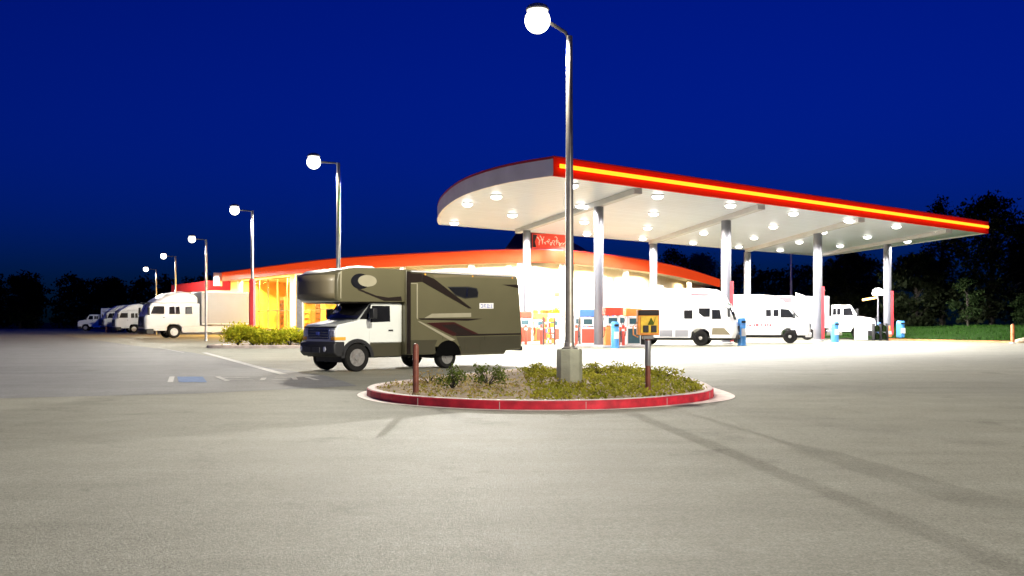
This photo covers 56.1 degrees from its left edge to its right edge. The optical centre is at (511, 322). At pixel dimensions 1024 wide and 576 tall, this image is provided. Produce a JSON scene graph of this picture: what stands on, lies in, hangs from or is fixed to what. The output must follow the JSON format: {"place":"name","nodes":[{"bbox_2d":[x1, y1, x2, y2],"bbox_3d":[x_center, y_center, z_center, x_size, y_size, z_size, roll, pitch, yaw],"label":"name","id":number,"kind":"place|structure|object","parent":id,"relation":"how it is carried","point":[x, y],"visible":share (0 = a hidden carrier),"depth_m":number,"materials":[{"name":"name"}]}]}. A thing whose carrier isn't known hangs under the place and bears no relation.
{"place":"outdoors","nodes":[
{"label":"outdoors","id":0,"kind":"place"},
{"bbox_2d":[0,329,356,397],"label":"asphalt lot","id":1,"kind":"structure","parent":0,"point":[37,364],"depth_m":31.20,"materials":[{"name":"asphalt"}]},
{"bbox_2d":[177,377,206,381],"bbox_3d":[-8.950,1.587,26.800,0.704,0.001,3.026,0,0,-20],"label":"parking marking","id":2,"kind":"object","parent":1,"relation":"on","point":[191,379],"visible":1,"depth_m":26.68,"materials":[{"name":"blue paint"}]},
{"bbox_2d":[168,376,317,381],"bbox_3d":[-7.650,1.583,27.247,4.216,0.001,2.743,0,0,-13],"label":"parking lettering","id":3,"kind":"object","parent":1,"relation":"on","point":[170,379],"visible":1,"depth_m":27.10,"materials":[{"name":"white paint"}]},
{"bbox_2d":[205,353,285,373],"bbox_3d":[-11.575,1.587,39.900,0.260,0.001,23.130,0,0,-24],"label":"parking line","id":4,"kind":"object","parent":1,"relation":"on","point":[266,369],"visible":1,"depth_m":36.19,"materials":[{"name":"white paint"}]},
{"bbox_2d":[171,232,719,339],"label":"store building","id":5,"kind":"structure","parent":0,"point":[274,283],"depth_m":95.69,"materials":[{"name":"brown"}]},
{"bbox_2d":[258,279,266,329],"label":"window","id":6,"kind":"structure","parent":5,"relation":"in","point":[261,279],"depth_m":119.04,"materials":[{"name":"white metal"}]},
{"bbox_2d":[267,278,276,329],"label":"window","id":7,"kind":"structure","parent":5,"relation":"in","point":[268,310],"depth_m":116.51,"materials":[{"name":"white metal"}]},
{"bbox_2d":[277,277,285,329],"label":"window","id":8,"kind":"structure","parent":5,"relation":"in","point":[281,277],"depth_m":114.09,"materials":[{"name":"white metal"}]},
{"bbox_2d":[279,297,285,328],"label":"display rack","id":9,"kind":"object","parent":5,"relation":"on","point":[282,314],"visible":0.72,"depth_m":117.59,"materials":[{"name":"brown metal"}]},
{"bbox_2d":[286,277,289,329],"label":"window","id":10,"kind":"structure","parent":5,"relation":"in","point":[287,310],"depth_m":111.70,"materials":[{"name":"metal"}]},
{"bbox_2d":[305,310,314,325],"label":"display rack","id":11,"kind":"object","parent":5,"relation":"on","point":[311,316],"visible":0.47,"depth_m":112.89,"materials":[{"name":"brown metal"}]},
{"bbox_2d":[315,304,325,322],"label":"display rack","id":12,"kind":"object","parent":5,"relation":"on","point":[317,314],"visible":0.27,"depth_m":109.09,"materials":[{"name":"brown metal"}]},
{"bbox_2d":[320,304,333,321],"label":"window","id":13,"kind":"structure","parent":5,"relation":"in","point":[321,309],"depth_m":103.96,"materials":[{"name":"metal"}]},
{"bbox_2d":[532,232,564,249],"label":"rooftop sign","id":14,"kind":"object","parent":5,"relation":"on","point":[547,241],"visible":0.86,"depth_m":85.85,"materials":[{"name":"red"}]},
{"bbox_2d":[0,323,1003,328],"bbox_3d":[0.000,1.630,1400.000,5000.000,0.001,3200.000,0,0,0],"label":"ground","id":15,"kind":"structure","parent":0,"point":[46,326],"depth_m":504.86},
{"bbox_2d":[0,273,48,328],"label":"tree","id":16,"kind":"object","parent":15,"relation":"on","point":[18,282],"visible":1,"depth_m":238.66,"materials":[{"name":"green plant"}]},
{"bbox_2d":[0,269,212,328],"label":"distant woods","id":17,"kind":"object","parent":15,"relation":"on","point":[78,286],"visible":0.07,"depth_m":251.06,"materials":[{"name":"green plant"}]},
{"bbox_2d":[92,276,132,313],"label":"tree","id":18,"kind":"object","parent":15,"relation":"on","point":[118,294],"visible":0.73,"depth_m":238.77,"materials":[{"name":"green plant"}]},
{"bbox_2d":[658,244,699,269],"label":"tree","id":19,"kind":"object","parent":15,"relation":"on","point":[671,255],"visible":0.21,"depth_m":174.72,"materials":[{"name":"green plant"}]},
{"bbox_2d":[680,252,742,293],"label":"tree","id":20,"kind":"object","parent":15,"relation":"on","point":[703,263],"visible":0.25,"depth_m":180.21,"materials":[{"name":"green plant"}]},
{"bbox_2d":[709,262,767,294],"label":"tree","id":21,"kind":"object","parent":15,"relation":"on","point":[737,274],"visible":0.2,"depth_m":178.65,"materials":[{"name":"green plant"}]},
{"bbox_2d":[741,267,808,295],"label":"tree","id":22,"kind":"object","parent":15,"relation":"on","point":[759,280],"visible":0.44,"depth_m":168.45,"materials":[{"name":"green plant"}]},
{"bbox_2d":[771,263,832,299],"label":"tree","id":23,"kind":"object","parent":15,"relation":"on","point":[805,272],"visible":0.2,"depth_m":177.35,"materials":[{"name":"green plant"}]},
{"bbox_2d":[809,272,868,311],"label":"tree","id":24,"kind":"object","parent":15,"relation":"on","point":[844,291],"visible":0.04,"depth_m":170.51,"materials":[{"name":"green plant"}]},
{"bbox_2d":[834,263,882,315],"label":"tree","id":25,"kind":"object","parent":15,"relation":"on","point":[865,274],"visible":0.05,"depth_m":184.38,"materials":[{"name":"green plant"}]},
{"bbox_2d":[0,329,1023,575],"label":"concrete pavement","id":26,"kind":"structure","parent":0,"point":[826,457],"depth_m":10.16,"materials":[{"name":"concrete"}]},
{"bbox_2d":[77,308,110,330],"bbox_3d":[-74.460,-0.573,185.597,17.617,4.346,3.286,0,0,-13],"label":"motorhome","id":27,"kind":"object","parent":26,"relation":"on","point":[89,322],"visible":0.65,"depth_m":183.10,"materials":[{"name":"white metal"}]},
{"bbox_2d":[101,305,125,331],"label":"motorhome","id":28,"kind":"object","parent":26,"relation":"on","point":[106,320],"visible":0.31,"depth_m":162.01,"materials":[{"name":"white metal"}]},
{"bbox_2d":[111,304,142,332],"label":"motorhome","id":29,"kind":"object","parent":26,"relation":"on","point":[126,317],"visible":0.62,"depth_m":146.62,"materials":[{"name":"white metal"}]},
{"bbox_2d":[143,266,156,334],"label":"street lamp","id":30,"kind":"object","parent":26,"relation":"on","point":[145,268],"visible":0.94,"depth_m":121.34,"materials":[{"name":"white"}]},
{"bbox_2d":[160,252,175,291],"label":"street lamp","id":31,"kind":"object","parent":26,"relation":"on","point":[163,255],"visible":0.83,"depth_m":101.73,"materials":[{"name":"white"}]},
{"bbox_2d":[137,291,248,337],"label":"motorhome","id":32,"kind":"object","parent":26,"relation":"on","point":[181,312],"visible":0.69,"depth_m":98.98,"materials":[{"name":"white metal"}]},
{"bbox_2d":[188,234,207,340],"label":"street lamp","id":33,"kind":"object","parent":26,"relation":"on","point":[191,238],"visible":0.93,"depth_m":82.12,"materials":[{"name":"white"}]},
{"bbox_2d":[207,343,299,347],"bbox_3d":[-15.091,1.520,62.148,8.418,0.200,5.734,0,0,0],"label":"planter bed","id":34,"kind":"object","parent":26,"relation":"on","point":[250,346],"visible":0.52,"depth_m":59.34,"materials":[{"name":"concrete"}]},
{"bbox_2d":[218,320,253,344],"bbox_3d":[-17.501,0.660,61.459,2.768,1.719,2.311,0,0,18],"label":"hedge bush","id":35,"kind":"object","parent":34,"relation":"on","point":[234,332],"visible":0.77,"depth_m":61.04,"materials":[{"name":"green plant"}]},
{"bbox_2d":[230,204,255,344],"bbox_3d":[-17.470,-3.105,62.300,1.680,9.170,0.617,0,0,0],"label":"street lamp","id":36,"kind":"object","parent":34,"relation":"on","point":[234,209],"visible":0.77,"depth_m":62.20,"materials":[{"name":"white"}]},
{"bbox_2d":[237,323,266,344],"bbox_3d":[-16.547,0.807,61.122,1.856,1.748,2.009,0,0,-20],"label":"hedge bush","id":37,"kind":"object","parent":34,"relation":"on","point":[251,335],"visible":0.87,"depth_m":60.70,"materials":[{"name":"green plant"}]},
{"bbox_2d":[256,326,286,344],"bbox_3d":[-15.380,0.877,61.019,2.364,1.386,2.103,0,0,0],"label":"hedge bush","id":38,"kind":"object","parent":34,"relation":"on","point":[268,337],"visible":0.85,"depth_m":60.51,"materials":[{"name":"green plant"}]},
{"bbox_2d":[272,323,302,344],"bbox_3d":[-14.213,0.766,61.284,2.588,1.507,2.178,0,0,-40],"label":"hedge bush","id":39,"kind":"object","parent":34,"relation":"on","point":[290,332],"visible":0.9,"depth_m":60.87,"materials":[{"name":"green plant"}]},
{"bbox_2d":[291,329,303,342],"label":"hedge bush","id":40,"kind":"object","parent":34,"relation":"on","point":[301,337],"visible":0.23,"depth_m":61.12,"materials":[{"name":"green plant"}]},
{"bbox_2d":[294,274,303,344],"bbox_3d":[-14.050,-0.860,63.600,0.600,4.680,0.600,0,0,0],"label":"square post","id":41,"kind":"object","parent":34,"relation":"on","point":[299,313],"visible":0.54,"depth_m":63.39,"materials":[{"name":"paint"}]},
{"bbox_2d":[307,153,339,305],"bbox_3d":[-8.385,-2.995,43.000,1.610,9.190,0.617,0,0,0],"label":"street lamp","id":42,"kind":"object","parent":26,"relation":"on","point":[314,161],"visible":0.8,"depth_m":42.92,"materials":[{"name":"white"}]},
{"bbox_2d":[297,266,521,371],"bbox_3d":[-3.514,-0.145,33.858,8.557,3.490,2.920,0,0,-42],"label":"motorhome","id":43,"kind":"object","parent":26,"relation":"on","point":[443,319],"visible":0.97,"depth_m":32.36,"materials":[{"name":"brown metal"}]},
{"bbox_2d":[351,274,376,288],"bbox_3d":[-4.801,-1.330,31.098,0.980,0.500,0.021,0,0,-42],"label":"bunk window","id":44,"kind":"structure","parent":43,"relation":"in","point":[360,281],"depth_m":31.07,"materials":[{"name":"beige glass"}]},
{"bbox_2d":[369,304,392,341],"bbox_3d":[-4.320,0.025,31.751,0.950,1.250,0.033,0,0,-42],"label":"cab door","id":45,"kind":"structure","parent":43,"relation":"in","point":[381,328],"depth_m":31.78,"materials":[{"name":"white metal"}]},
{"bbox_2d":[448,287,477,298],"bbox_3d":[-1.718,-1.055,33.830,1.400,0.430,0.025,0,0,-42],"label":"side window","id":46,"kind":"structure","parent":43,"relation":"in","point":[463,292],"depth_m":33.90,"materials":[{"name":"black glass"}]},
{"bbox_2d":[465,340,476,351],"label":"locker door","id":47,"kind":"structure","parent":43,"relation":"in","point":[470,345],"depth_m":34.07,"materials":[{"name":"metal"}]},
{"bbox_2d":[480,340,491,350],"bbox_3d":[-0.935,0.830,34.549,0.560,0.420,0.006,0,0,-42],"label":"locker door","id":48,"kind":"structure","parent":43,"relation":"in","point":[485,345],"depth_m":34.54,"materials":[{"name":"metal"}]},
{"bbox_2d":[524,325,526,344],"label":"guard post","id":49,"kind":"object","parent":26,"relation":"on","point":[525,328],"visible":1,"depth_m":68.91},
{"bbox_2d":[520,312,535,343],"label":"fuel pump","id":50,"kind":"object","parent":26,"relation":"on","point":[528,321],"visible":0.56,"depth_m":71.29,"materials":[{"name":"white metal"}]},
{"bbox_2d":[521,328,529,339],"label":"door panel","id":51,"kind":"structure","parent":50,"relation":"in","point":[528,329],"depth_m":71.29,"materials":[{"name":"metal"}]},
{"bbox_2d":[531,313,548,343],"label":"fuel pump","id":52,"kind":"object","parent":26,"relation":"on","point":[536,331],"visible":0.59,"depth_m":72.69,"materials":[{"name":"white metal"}]},
{"bbox_2d":[537,329,546,339],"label":"door panel","id":53,"kind":"structure","parent":52,"relation":"in","point":[538,330],"depth_m":72.65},
{"bbox_2d":[367,367,713,409],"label":"traffic island","id":54,"kind":"structure","parent":26,"relation":"on","point":[462,400],"depth_m":18.79,"materials":[{"name":"red paint"}]},
{"bbox_2d":[412,344,419,394],"bbox_3d":[-1.980,0.993,19.750,0.170,1.115,0.170,0,0,0],"label":"bollard","id":55,"kind":"object","parent":54,"relation":"on","point":[415,368],"visible":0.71,"depth_m":19.70,"materials":[{"name":"metal"}]},
{"bbox_2d":[410,369,448,382],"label":"shrub","id":56,"kind":"object","parent":54,"relation":"on","point":[429,376],"visible":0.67,"depth_m":23.33,"materials":[{"name":"green plant"}]},
{"bbox_2d":[435,363,470,387],"bbox_3d":[-1.324,1.186,21.614,0.708,0.645,0.973,0,0,41],"label":"shrub","id":57,"kind":"object","parent":54,"relation":"on","point":[452,381],"visible":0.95,"depth_m":21.55,"materials":[{"name":"green plant"}]},
{"bbox_2d":[470,362,508,385],"bbox_3d":[-0.522,1.199,21.916,0.893,0.600,0.824,0,0,0],"label":"shrub","id":58,"kind":"object","parent":54,"relation":"on","point":[498,374],"visible":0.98,"depth_m":21.86,"materials":[{"name":"green plant"}]},
{"bbox_2d":[377,363,614,398],"bbox_3d":[-0.049,1.404,24.349,4.374,0.256,12.637,0,0,17],"label":"ground cover","id":59,"kind":"object","parent":54,"relation":"on","point":[466,381],"visible":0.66,"depth_m":21.08,"materials":[{"name":"green plant"}]},
{"bbox_2d":[516,362,545,372],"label":"shrub","id":60,"kind":"object","parent":54,"relation":"on","point":[536,366],"visible":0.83,"depth_m":27.50,"materials":[{"name":"green plant"}]},
{"bbox_2d":[379,365,706,399],"bbox_3d":[0.728,1.384,24.043,7.491,0.304,12.685,0,0,0],"label":"ground cover","id":61,"kind":"object","parent":54,"relation":"on","point":[612,379],"visible":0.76,"depth_m":20.90,"materials":[{"name":"green plant"}]},
{"bbox_2d":[525,2,581,381],"bbox_3d":[1.011,-3.085,23.377,1.402,9.330,0.671,0,0,0],"label":"street lamp","id":62,"kind":"object","parent":54,"relation":"on","point":[569,353],"visible":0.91,"depth_m":23.31,"materials":[{"name":"grey metal"}]},
{"bbox_2d":[582,361,618,373],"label":"shrub","id":63,"kind":"object","parent":54,"relation":"on","point":[603,368],"visible":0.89,"depth_m":26.56,"materials":[{"name":"green plant"}]},
{"bbox_2d":[605,360,642,372],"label":"shrub","id":64,"kind":"object","parent":54,"relation":"on","point":[627,368],"visible":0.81,"depth_m":26.84,"materials":[{"name":"green plant"}]},
{"bbox_2d":[632,310,658,395],"bbox_3d":[2.713,0.645,19.495,0.534,1.810,0.250,0,0,0],"label":"sign post","id":65,"kind":"object","parent":54,"relation":"on","point":[647,325],"visible":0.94,"depth_m":19.40,"materials":[{"name":"metal"}]},
{"bbox_2d":[642,366,684,377],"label":"shrub","id":66,"kind":"object","parent":54,"relation":"on","point":[660,372],"visible":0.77,"depth_m":24.91,"materials":[{"name":"green plant"}]},
{"bbox_2d":[357,388,734,410],"bbox_3d":[0.745,1.591,24.051,8.375,0.001,13.472,0,0,0],"label":"concrete gutter","id":67,"kind":"object","parent":26,"relation":"on","point":[720,395],"visible":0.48,"depth_m":19.07,"materials":[{"name":"concrete"}]},
{"bbox_2d":[542,317,554,344],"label":"merchandise rack","id":68,"kind":"object","parent":26,"relation":"on","point":[549,330],"visible":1,"depth_m":68.82,"materials":[{"name":"metal"}]},
{"bbox_2d":[547,313,563,342],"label":"fuel pump","id":69,"kind":"object","parent":26,"relation":"on","point":[557,316],"visible":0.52,"depth_m":74.29,"materials":[{"name":"white metal"}]},
{"bbox_2d":[552,329,558,339],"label":"door panel","id":70,"kind":"structure","parent":69,"relation":"in","point":[556,330],"depth_m":74.28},
{"bbox_2d":[575,325,577,345],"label":"guard post","id":71,"kind":"object","parent":26,"relation":"on","point":[576,334],"visible":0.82,"depth_m":66.32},
{"bbox_2d":[574,310,580,342],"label":"fuel pump","id":72,"kind":"object","parent":26,"relation":"on","point":[576,314],"visible":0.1,"depth_m":67.69,"materials":[{"name":"white metal"}]},
{"bbox_2d":[576,309,593,346],"bbox_3d":[5.000,0.375,62.800,1.500,2.450,1.000,0,0,12],"label":"fuel pump","id":73,"kind":"object","parent":26,"relation":"on","point":[587,336],"visible":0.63,"depth_m":62.54,"materials":[{"name":"white metal"}]},
{"bbox_2d":[582,329,593,342],"bbox_3d":[4.942,0.882,62.528,0.800,0.916,0.014,0,0,12],"label":"door panel","id":74,"kind":"structure","parent":73,"relation":"in","point":[587,334],"depth_m":62.53,"materials":[{"name":"metal"}]},
{"bbox_2d":[578,318,592,343],"bbox_3d":[4.950,0.650,64.600,0.880,1.900,0.400,0,0,-10],"label":"merchandise rack","id":75,"kind":"object","parent":26,"relation":"on","point":[579,340],"visible":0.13,"depth_m":64.44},
{"bbox_2d":[598,307,625,347],"bbox_3d":[6.300,0.325,60.600,1.500,2.550,1.000,0,0,-12],"label":"fuel pump","id":76,"kind":"object","parent":26,"relation":"on","point":[606,330],"visible":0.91,"depth_m":60.32,"materials":[{"name":"white metal"}]},
{"bbox_2d":[607,328,610,343],"bbox_3d":[6.358,0.858,60.328,0.800,0.964,0.014,0,0,-12],"label":"door panel","id":77,"kind":"structure","parent":76,"relation":"in","point":[608,329],"depth_m":60.26,"materials":[{"name":"metal"}]},
{"bbox_2d":[611,322,619,347],"bbox_3d":[6.420,0.775,59.800,0.560,1.650,0.560,0,0,-15],"label":"service bin","id":78,"kind":"object","parent":26,"relation":"on","point":[614,334],"visible":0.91,"depth_m":59.58,"materials":[{"name":"blue plastic"}]},
{"bbox_2d":[622,325,624,344],"bbox_3d":[7.000,0.880,60.400,0.208,1.440,0.203,0,0,0],"label":"guard post","id":79,"kind":"object","parent":26,"relation":"on","point":[623,334],"visible":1,"depth_m":60.32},
{"bbox_2d":[617,285,739,345],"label":"motorhome","id":80,"kind":"object","parent":26,"relation":"on","point":[686,313],"visible":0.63,"depth_m":65.57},
{"bbox_2d":[660,330,672,336],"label":"locker door","id":81,"kind":"structure","parent":80,"relation":"in","point":[663,333],"depth_m":65.95,"materials":[{"name":"metal"}]},
{"bbox_2d":[675,330,687,336],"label":"locker door","id":82,"kind":"structure","parent":80,"relation":"in","point":[678,333],"depth_m":65.65,"materials":[{"name":"metal"}]},
{"bbox_2d":[684,310,692,318],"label":"side window","id":83,"kind":"structure","parent":80,"relation":"in","point":[688,314],"depth_m":65.50,"materials":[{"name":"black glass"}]},
{"bbox_2d":[699,308,709,316],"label":"side window","id":84,"kind":"structure","parent":80,"relation":"in","point":[705,312],"depth_m":65.16,"materials":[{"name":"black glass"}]},
{"bbox_2d":[712,310,720,318],"bbox_3d":[13.845,-0.541,64.956,0.634,0.636,0.055,0,0,18],"label":"side window","id":85,"kind":"structure","parent":80,"relation":"in","point":[716,314],"depth_m":64.93,"materials":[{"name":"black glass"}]},
{"bbox_2d":[437,156,988,346],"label":"fuel canopy","id":86,"kind":"object","parent":26,"relation":"on","point":[526,198],"visible":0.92,"depth_m":70.05,"materials":[{"name":"white"}]},
{"bbox_2d":[737,318,745,345],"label":"service bin","id":87,"kind":"object","parent":26,"relation":"on","point":[742,332],"visible":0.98,"depth_m":65.54,"materials":[{"name":"blue plastic"}]},
{"bbox_2d":[733,294,811,342],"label":"camper van","id":88,"kind":"object","parent":26,"relation":"on","point":[767,316],"visible":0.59,"depth_m":73.88,"materials":[{"name":"white metal"}]},
{"bbox_2d":[790,254,791,295],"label":"light pole","id":89,"kind":"object","parent":26,"relation":"on","point":[790,274],"visible":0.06,"depth_m":140.89,"materials":[{"name":"metal"}]},
{"bbox_2d":[774,293,830,332],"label":"box truck","id":90,"kind":"object","parent":26,"relation":"on","point":[787,300],"visible":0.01,"depth_m":103.55,"materials":[{"name":"white metal"}]},
{"bbox_2d":[830,321,838,341],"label":"service bin","id":91,"kind":"object","parent":26,"relation":"on","point":[834,331],"visible":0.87,"depth_m":77.32,"materials":[{"name":"blue plastic"}]},
{"bbox_2d":[792,296,877,339],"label":"box truck","id":92,"kind":"object","parent":26,"relation":"on","point":[845,316],"visible":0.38,"depth_m":87.01,"materials":[{"name":"white metal"}]},
{"bbox_2d":[854,321,867,339],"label":"ice cabinet","id":93,"kind":"object","parent":26,"relation":"on","point":[860,330],"visible":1,"depth_m":83.20,"materials":[{"name":"silver metal"}]},
{"bbox_2d":[862,288,882,321],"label":"barrier lamp","id":94,"kind":"object","parent":26,"relation":"on","point":[877,292],"visible":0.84,"depth_m":95.92,"materials":[{"name":"metal"}]},
{"bbox_2d":[872,324,888,340],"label":"tank rack","id":95,"kind":"object","parent":26,"relation":"on","point":[880,329],"visible":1,"depth_m":84.02,"materials":[{"name":"grey metal"}]},
{"bbox_2d":[896,321,904,337],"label":"service bin","id":96,"kind":"object","parent":26,"relation":"on","point":[900,329],"visible":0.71,"depth_m":86.91,"materials":[{"name":"blue plastic"}]},
{"bbox_2d":[889,339,1010,342],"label":"kerb","id":97,"kind":"structure","parent":26,"relation":"on","point":[951,340],"depth_m":79.44,"materials":[{"name":"orange paint"}]},
{"bbox_2d":[1010,324,1015,342],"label":"bollard","id":98,"kind":"object","parent":26,"relation":"on","point":[1012,333],"visible":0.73,"depth_m":73.88,"materials":[{"name":"metal"}]},
{"bbox_2d":[0,0,1023,322],"label":"sky","id":99,"kind":"structure","parent":0,"point":[130,130],"materials":[{"name":"blue"}]},
{"bbox_2d":[549,306,563,327],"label":"orange tree","id":100,"kind":"object","parent":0,"point":[555,310],"visible":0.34,"depth_m":75.81,"materials":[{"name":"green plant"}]},
{"bbox_2d":[614,308,630,344],"bbox_3d":[7.450,0.300,65.000,1.500,2.600,1.000,0,0,-8],"label":"fuel pump","id":101,"kind":"object","parent":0,"point":[622,319],"visible":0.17,"depth_m":64.72,"materials":[{"name":"white plastic"}]},
{"bbox_2d":[623,308,644,346],"bbox_3d":[7.750,0.350,61.800,1.500,2.500,1.000,0,0,-14],"label":"fuel pump","id":102,"kind":"object","parent":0,"point":[631,340],"visible":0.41,"depth_m":61.50,"materials":[{"name":"white plastic"}]},
{"bbox_2d":[628,329,639,342],"bbox_3d":[7.817,0.870,61.530,0.800,0.940,0.014,0,0,-14],"label":"door panel","id":103,"kind":"structure","parent":102,"relation":"in","point":[631,339],"depth_m":61.50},
{"bbox_2d":[782,323,1023,340],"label":"grass bank","id":104,"kind":"structure","parent":0,"point":[942,337],"depth_m":88.75,"materials":[{"name":"plant"}]},
{"bbox_2d":[802,252,895,319],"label":"tree","id":105,"kind":"object","parent":104,"relation":"on","point":[848,263],"visible":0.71,"depth_m":125.92,"materials":[{"name":"green plant"}]},
{"bbox_2d":[873,252,975,325],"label":"tree","id":106,"kind":"object","parent":104,"relation":"on","point":[926,267],"visible":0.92,"depth_m":106.52,"materials":[{"name":"green plant"}]},
{"bbox_2d":[916,194,971,324],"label":"tree","id":107,"kind":"object","parent":104,"relation":"on","point":[938,207],"visible":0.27,"depth_m":115.65,"materials":[{"name":"green plant"}]},
{"bbox_2d":[946,277,985,326],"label":"tree","id":108,"kind":"object","parent":104,"relation":"on","point":[968,296],"visible":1,"depth_m":98.88,"materials":[{"name":"green plant"}]},
{"bbox_2d":[938,190,1023,325],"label":"tree","id":109,"kind":"object","parent":104,"relation":"on","point":[984,253],"visible":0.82,"depth_m":103.72,"materials":[{"name":"green plant"}]},
{"bbox_2d":[995,223,1023,322],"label":"tree","id":110,"kind":"object","parent":104,"relation":"on","point":[1016,279],"visible":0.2,"depth_m":109.86,"materials":[{"name":"green plant"}]},
{"bbox_2d":[1008,292,1023,324],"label":"tree","id":111,"kind":"object","parent":104,"relation":"on","point":[1019,316],"visible":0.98,"depth_m":97.74,"materials":[{"name":"green plant"}]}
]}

